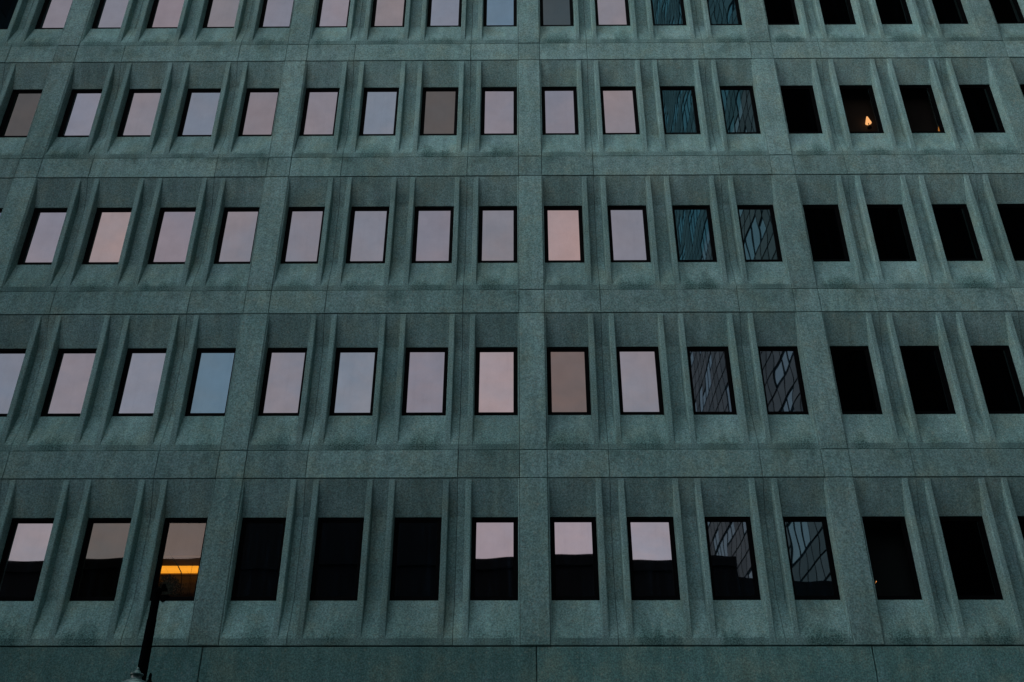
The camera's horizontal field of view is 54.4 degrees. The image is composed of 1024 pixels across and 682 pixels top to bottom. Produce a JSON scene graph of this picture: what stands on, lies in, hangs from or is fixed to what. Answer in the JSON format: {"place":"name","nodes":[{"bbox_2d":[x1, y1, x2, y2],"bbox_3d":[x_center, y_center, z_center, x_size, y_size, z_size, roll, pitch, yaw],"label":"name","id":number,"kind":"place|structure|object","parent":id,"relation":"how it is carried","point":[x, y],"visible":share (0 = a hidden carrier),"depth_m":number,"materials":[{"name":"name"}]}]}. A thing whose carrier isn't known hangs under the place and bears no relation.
{"place":"outdoors","nodes":[
{"label":"outdoors","id":0,"kind":"place"},
{"bbox_2d":[122,584,166,681],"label":"street lamp","id":1,"kind":"object","parent":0,"point":[139,674],"visible":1,"depth_m":12.05,"materials":[{"name":"black metal"}]},
{"label":"ground","id":2,"kind":"structure","parent":0,"visible":0},
{"bbox_2d":[0,0,1023,681],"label":"office building","id":3,"kind":"structure","parent":2,"relation":"on","point":[510,340],"depth_m":21.41,"materials":[{"name":"concrete"}]},
{"bbox_2d":[0,0,17,28],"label":"window","id":4,"kind":"structure","parent":3,"relation":"in","point":[7,7],"depth_m":27.05,"materials":[{"name":"black glass"}]},
{"bbox_2d":[0,349,25,416],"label":"window","id":5,"kind":"structure","parent":3,"relation":"in","point":[11,360],"depth_m":21.21,"materials":[{"name":"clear glass"}]},
{"bbox_2d":[0,90,42,137],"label":"window","id":6,"kind":"structure","parent":3,"relation":"in","point":[17,119],"depth_m":25.09,"materials":[{"name":"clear glass"}]},
{"bbox_2d":[0,518,53,600],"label":"window","id":7,"kind":"structure","parent":3,"relation":"in","point":[26,544],"depth_m":19.11,"materials":[{"name":"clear glass"}]},
{"bbox_2d":[17,208,67,264],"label":"window","id":8,"kind":"structure","parent":3,"relation":"in","point":[45,227],"depth_m":23.08,"materials":[{"name":"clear glass"}]},
{"bbox_2d":[35,0,72,28],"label":"window","id":9,"kind":"structure","parent":3,"relation":"in","point":[54,13],"depth_m":26.97,"materials":[{"name":"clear glass"}]},
{"bbox_2d":[40,349,96,416],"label":"window","id":10,"kind":"structure","parent":3,"relation":"in","point":[70,376],"depth_m":21.08,"materials":[{"name":"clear glass"}]},
{"bbox_2d":[57,89,102,136],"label":"window","id":11,"kind":"structure","parent":3,"relation":"in","point":[82,105],"depth_m":25.08,"materials":[{"name":"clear glass"}]},
{"bbox_2d":[69,518,131,600],"bbox_3d":[-7.824,4.181,19.078,0.934,1.651,0.050,0,-31,0],"label":"window","id":12,"kind":"structure","parent":3,"relation":"in","point":[98,570],"depth_m":19.08,"materials":[{"name":"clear glass"}]},
{"bbox_2d":[82,208,131,264],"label":"window","id":13,"kind":"structure","parent":3,"relation":"in","point":[109,228],"depth_m":23.08,"materials":[{"name":"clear glass"}]},
{"bbox_2d":[91,0,128,28],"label":"window","id":14,"kind":"structure","parent":3,"relation":"in","point":[110,14],"depth_m":26.95,"materials":[{"name":"grey glass"}]},
{"bbox_2d":[112,348,166,415],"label":"window","id":15,"kind":"structure","parent":3,"relation":"in","point":[143,367],"depth_m":21.07,"materials":[{"name":"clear glass"}]},
{"bbox_2d":[117,89,161,136],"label":"window","id":16,"kind":"structure","parent":3,"relation":"in","point":[139,113],"depth_m":25.07,"materials":[{"name":"pink glass"}]},
{"bbox_2d":[146,0,183,28],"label":"window","id":17,"kind":"structure","parent":3,"relation":"in","point":[164,13],"depth_m":26.93,"materials":[{"name":"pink glass"}]},
{"bbox_2d":[148,208,195,263],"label":"window","id":18,"kind":"structure","parent":3,"relation":"in","point":[170,244],"depth_m":23.06,"materials":[{"name":"grey glass"}]},
{"bbox_2d":[158,554,190,602],"bbox_3d":[-6.511,4.489,18.903,0.881,1.001,0.180,0,-31,0],"label":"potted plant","id":19,"kind":"object","parent":3,"relation":"in","point":[170,589],"visible":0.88,"depth_m":18.81,"materials":[{"name":"black plant"}]},
{"bbox_2d":[150,518,207,600],"bbox_3d":[-6.333,4.176,19.067,0.907,1.651,0.050,0,-31,0],"label":"window","id":20,"kind":"structure","parent":3,"relation":"in","point":[167,522],"depth_m":19.17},
{"bbox_2d":[160,566,198,574],"bbox_3d":[-6.411,4.434,19.253,0.940,0.170,0.085,0,-31,0],"label":"strip light","id":21,"kind":"object","parent":3,"relation":"attached to","point":[164,570],"visible":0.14,"depth_m":19.23,"materials":[{"name":"orange plastic"}]},
{"bbox_2d":[159,555,200,593],"bbox_3d":[-6.383,4.457,18.953,0.940,0.790,0.035,0,-31,0],"label":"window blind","id":22,"kind":"object","parent":3,"relation":"attached to","point":[183,567],"depth_m":19.03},
{"bbox_2d":[177,89,220,136],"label":"window","id":23,"kind":"structure","parent":3,"relation":"in","point":[200,107],"depth_m":25.05,"materials":[{"name":"grey glass"}]},
{"bbox_2d":[185,348,235,415],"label":"window","id":24,"kind":"structure","parent":3,"relation":"in","point":[213,367],"depth_m":21.06,"materials":[{"name":"blue glass"}]},
{"bbox_2d":[202,0,239,27],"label":"window","id":25,"kind":"structure","parent":3,"relation":"in","point":[219,13],"depth_m":26.92,"materials":[{"name":"grey glass"}]},
{"bbox_2d":[214,207,259,263],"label":"window","id":26,"kind":"structure","parent":3,"relation":"in","point":[236,238],"depth_m":23.05,"materials":[{"name":"grey glass"}]},
{"bbox_2d":[231,518,285,600],"bbox_3d":[-4.813,4.171,19.056,0.907,1.651,0.050,0,-31,0],"label":"window","id":27,"kind":"structure","parent":3,"relation":"in","point":[258,562],"depth_m":19.05,"materials":[{"name":"black glass"}]},
{"bbox_2d":[238,88,279,135],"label":"window","id":28,"kind":"structure","parent":3,"relation":"in","point":[259,109],"depth_m":25.05,"materials":[{"name":"pink glass"}]},
{"bbox_2d":[259,0,293,27],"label":"window","id":29,"kind":"structure","parent":3,"relation":"in","point":[275,13],"depth_m":26.90,"materials":[{"name":"grey glass"}]},
{"bbox_2d":[258,348,306,415],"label":"window","id":30,"kind":"structure","parent":3,"relation":"in","point":[282,386],"depth_m":21.05,"materials":[{"name":"grey glass"}]},
{"bbox_2d":[280,207,324,263],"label":"window","id":31,"kind":"structure","parent":3,"relation":"in","point":[303,231],"depth_m":23.04,"materials":[{"name":"grey glass"}]},
{"bbox_2d":[299,88,339,135],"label":"window","id":32,"kind":"structure","parent":3,"relation":"in","point":[320,104],"depth_m":25.04,"materials":[{"name":"grey glass"}]},
{"bbox_2d":[315,0,350,27],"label":"window","id":33,"kind":"structure","parent":3,"relation":"in","point":[331,13],"depth_m":26.88,"materials":[{"name":"grey glass"}]},
{"bbox_2d":[309,518,363,600],"bbox_3d":[-3.322,4.166,19.045,0.934,1.651,0.050,0,-31,0],"label":"window","id":34,"kind":"structure","parent":3,"relation":"in","point":[338,546],"depth_m":19.04,"materials":[{"name":"black glass"}]},
{"bbox_2d":[329,348,377,415],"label":"window","id":35,"kind":"structure","parent":3,"relation":"in","point":[354,377],"depth_m":21.03,"materials":[{"name":"grey glass"}]},
{"bbox_2d":[345,207,389,263],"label":"window","id":36,"kind":"structure","parent":3,"relation":"in","point":[368,228],"depth_m":23.03,"materials":[{"name":"grey glass"}]},
{"bbox_2d":[359,88,398,135],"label":"window","id":37,"kind":"structure","parent":3,"relation":"in","point":[380,105],"depth_m":25.02,"materials":[{"name":"grey glass"}]},
{"bbox_2d":[371,0,405,26],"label":"window","id":38,"kind":"structure","parent":3,"relation":"in","point":[385,13],"depth_m":26.88,"materials":[{"name":"grey glass"}]},
{"bbox_2d":[390,517,441,600],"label":"window","id":39,"kind":"structure","parent":3,"relation":"in","point":[415,572],"depth_m":19.03,"materials":[{"name":"black glass"}]},
{"bbox_2d":[402,347,448,415],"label":"window","id":40,"kind":"structure","parent":3,"relation":"in","point":[426,369],"depth_m":21.02,"materials":[{"name":"grey glass"}]},
{"bbox_2d":[412,206,453,262],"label":"window","id":41,"kind":"structure","parent":3,"relation":"in","point":[433,226],"depth_m":23.02,"materials":[{"name":"grey glass"}]},
{"bbox_2d":[420,87,458,135],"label":"window","id":42,"kind":"structure","parent":3,"relation":"in","point":[439,110],"depth_m":25.01,"materials":[{"name":"grey glass"}]},
{"bbox_2d":[427,0,461,26],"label":"window","id":43,"kind":"structure","parent":3,"relation":"in","point":[441,13],"depth_m":26.86,"materials":[{"name":"grey glass"}]},
{"bbox_2d":[470,517,517,599],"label":"window","id":44,"kind":"structure","parent":3,"relation":"in","point":[494,540],"depth_m":19.03,"materials":[{"name":"black glass"}]},
{"bbox_2d":[474,347,517,414],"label":"window","id":45,"kind":"structure","parent":3,"relation":"in","point":[496,368],"depth_m":21.02,"materials":[{"name":"pink glass"}]},
{"bbox_2d":[478,206,516,262],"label":"window","id":46,"kind":"structure","parent":3,"relation":"in","point":[497,233],"depth_m":23.00,"materials":[{"name":"grey glass"}]},
{"bbox_2d":[481,87,516,134],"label":"window","id":47,"kind":"structure","parent":3,"relation":"in","point":[498,104],"depth_m":25.00,"materials":[{"name":"grey glass"}]},
{"bbox_2d":[483,0,516,26],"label":"window","id":48,"kind":"structure","parent":3,"relation":"in","point":[497,13],"depth_m":26.83,"materials":[{"name":"blue glass"}]},
{"bbox_2d":[540,0,573,25],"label":"window","id":49,"kind":"structure","parent":3,"relation":"in","point":[552,12],"depth_m":26.83,"materials":[{"name":"grey glass"}]},
{"bbox_2d":[541,87,578,134],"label":"window","id":50,"kind":"structure","parent":3,"relation":"in","point":[559,104],"depth_m":24.98,"materials":[{"name":"grey glass"}]},
{"bbox_2d":[544,206,584,262],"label":"window","id":51,"kind":"structure","parent":3,"relation":"in","point":[563,225],"depth_m":22.99,"materials":[{"name":"pink glass"}]},
{"bbox_2d":[547,347,590,414],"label":"window","id":52,"kind":"structure","parent":3,"relation":"in","point":[568,375],"depth_m":21.01,"materials":[{"name":"brown glass"}]},
{"bbox_2d":[550,517,599,599],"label":"window","id":53,"kind":"structure","parent":3,"relation":"in","point":[573,540],"depth_m":19.01,"materials":[{"name":"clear glass"}]},
{"bbox_2d":[595,0,629,25],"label":"window","id":54,"kind":"structure","parent":3,"relation":"in","point":[608,12],"depth_m":26.82,"materials":[{"name":"grey glass"}]},
{"bbox_2d":[600,87,639,134],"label":"window","id":55,"kind":"structure","parent":3,"relation":"in","point":[619,108],"depth_m":24.97,"materials":[{"name":"pink glass"}]},
{"bbox_2d":[607,206,650,261],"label":"window","id":56,"kind":"structure","parent":3,"relation":"in","point":[628,225],"depth_m":22.99,"materials":[{"name":"grey glass"}]},
{"bbox_2d":[616,347,663,414],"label":"window","id":57,"kind":"structure","parent":3,"relation":"in","point":[638,368],"depth_m":20.99,"materials":[{"name":"grey glass"}]},
{"bbox_2d":[627,517,679,599],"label":"window","id":58,"kind":"structure","parent":3,"relation":"in","point":[651,540],"depth_m":19.00,"materials":[{"name":"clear glass"}]},
{"bbox_2d":[651,0,686,25],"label":"window","id":59,"kind":"structure","parent":3,"relation":"in","point":[664,12],"depth_m":26.80,"materials":[{"name":"blue glass"}]},
{"bbox_2d":[660,86,700,133],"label":"window","id":60,"kind":"structure","parent":3,"relation":"in","point":[679,103],"depth_m":24.97,"materials":[{"name":"blue glass"}]},
{"bbox_2d":[672,205,716,261],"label":"window","id":61,"kind":"structure","parent":3,"relation":"in","point":[693,227],"depth_m":22.98,"materials":[{"name":"blue glass"}]},
{"bbox_2d":[687,347,736,414],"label":"window","id":62,"kind":"structure","parent":3,"relation":"in","point":[712,390],"depth_m":20.98,"materials":[{"name":"grey glass"}]},
{"bbox_2d":[707,0,741,24],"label":"window","id":63,"kind":"structure","parent":3,"relation":"in","point":[721,12],"depth_m":26.80,"materials":[{"name":"blue glass"}]},
{"bbox_2d":[704,517,760,599],"bbox_3d":[4.176,4.141,18.990,0.934,1.651,0.050,0,-31,0],"label":"window","id":64,"kind":"structure","parent":3,"relation":"in","point":[730,544],"depth_m":18.99,"materials":[{"name":"black glass"}]},
{"bbox_2d":[719,86,760,133],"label":"window","id":65,"kind":"structure","parent":3,"relation":"in","point":[738,102],"depth_m":24.95,"materials":[{"name":"blue glass"}]},
{"bbox_2d":[737,205,782,261],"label":"window","id":66,"kind":"structure","parent":3,"relation":"in","point":[758,227],"depth_m":22.96,"materials":[{"name":"blue glass"}]},
{"bbox_2d":[764,0,799,24],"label":"window","id":67,"kind":"structure","parent":3,"relation":"in","point":[778,12],"depth_m":26.78,"materials":[{"name":"black glass"}]},
{"bbox_2d":[758,346,808,414],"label":"window","id":68,"kind":"structure","parent":3,"relation":"in","point":[784,391],"depth_m":20.97,"materials":[{"name":"grey glass"}]},
{"bbox_2d":[780,86,822,133],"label":"window","id":69,"kind":"structure","parent":3,"relation":"in","point":[799,102],"depth_m":24.94,"materials":[{"name":"black glass"}]},
{"bbox_2d":[783,517,839,599],"bbox_3d":[5.667,4.136,18.979,0.907,1.651,0.050,0,-31,0],"label":"window","id":70,"kind":"structure","parent":3,"relation":"in","point":[812,567],"depth_m":18.97,"materials":[{"name":"grey glass"}]},
{"bbox_2d":[803,205,849,261],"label":"window","id":71,"kind":"structure","parent":3,"relation":"in","point":[825,230],"depth_m":22.95,"materials":[{"name":"black glass"}]},
{"bbox_2d":[819,0,855,24],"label":"window","id":72,"kind":"structure","parent":3,"relation":"in","point":[834,12],"depth_m":26.76,"materials":[{"name":"black glass"}]},
{"bbox_2d":[829,346,882,413],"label":"window","id":73,"kind":"structure","parent":3,"relation":"in","point":[852,365],"depth_m":20.96,"materials":[{"name":"black glass"}]},
{"bbox_2d":[839,85,883,132],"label":"window","id":74,"kind":"structure","parent":3,"relation":"in","point":[869,87],"depth_m":25.07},
{"bbox_2d":[865,116,871,128],"bbox_3d":[8.965,-5.503,25.049,0.152,0.372,0.152,0,-31,0],"label":"table lamp","id":75,"kind":"object","parent":3,"relation":"in","point":[868,122],"visible":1,"depth_m":25.05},
{"bbox_2d":[862,516,921,599],"bbox_3d":[7.187,4.131,18.968,0.907,1.651,0.050,0,-31,0],"label":"window","id":76,"kind":"structure","parent":3,"relation":"in","point":[901,519],"depth_m":19.00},
{"bbox_2d":[867,204,916,260],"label":"window","id":77,"kind":"structure","parent":3,"relation":"in","point":[891,233],"depth_m":22.94,"materials":[{"name":"black glass"}]},
{"bbox_2d":[875,0,912,23],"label":"window","id":78,"kind":"structure","parent":3,"relation":"in","point":[890,11],"depth_m":26.75,"materials":[{"name":"black glass"}]},
{"bbox_2d":[899,85,944,132],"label":"window","id":79,"kind":"structure","parent":3,"relation":"in","point":[933,101],"depth_m":25.00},
{"bbox_2d":[899,346,955,413],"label":"window","id":80,"kind":"structure","parent":3,"relation":"in","point":[930,393],"depth_m":20.95,"materials":[{"name":"black glass"}]},
{"bbox_2d":[932,0,968,23],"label":"window","id":81,"kind":"structure","parent":3,"relation":"in","point":[947,11],"depth_m":26.73,"materials":[{"name":"black glass"}]},
{"bbox_2d":[931,204,982,260],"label":"window","id":82,"kind":"structure","parent":3,"relation":"in","point":[954,223],"depth_m":22.93,"materials":[{"name":"black glass"}]},
{"bbox_2d":[939,516,1002,599],"bbox_3d":[8.678,4.126,18.957,0.934,1.651,0.050,0,-31,0],"label":"window","id":83,"kind":"structure","parent":3,"relation":"in","point":[975,577],"depth_m":18.96,"materials":[{"name":"black glass"}]},
{"bbox_2d":[959,85,1005,132],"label":"window","id":84,"kind":"structure","parent":3,"relation":"in","point":[979,101],"depth_m":24.90,"materials":[{"name":"black glass"}]},
{"bbox_2d":[970,346,1023,413],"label":"window","id":85,"kind":"structure","parent":3,"relation":"in","point":[1000,384],"depth_m":20.94,"materials":[{"name":"black glass"}]},
{"bbox_2d":[989,0,1023,23],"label":"window","id":86,"kind":"structure","parent":3,"relation":"in","point":[1005,11],"depth_m":26.71,"materials":[{"name":"black glass"}]},
{"bbox_2d":[997,204,1023,260],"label":"window","id":87,"kind":"structure","parent":3,"relation":"in","point":[1012,215],"depth_m":23.03,"materials":[{"name":"black glass"}]},
{"bbox_2d":[1017,516,1023,538],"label":"window","id":88,"kind":"structure","parent":3,"relation":"in","point":[1020,518],"depth_m":19.31,"materials":[{"name":"black glass"}]}
]}

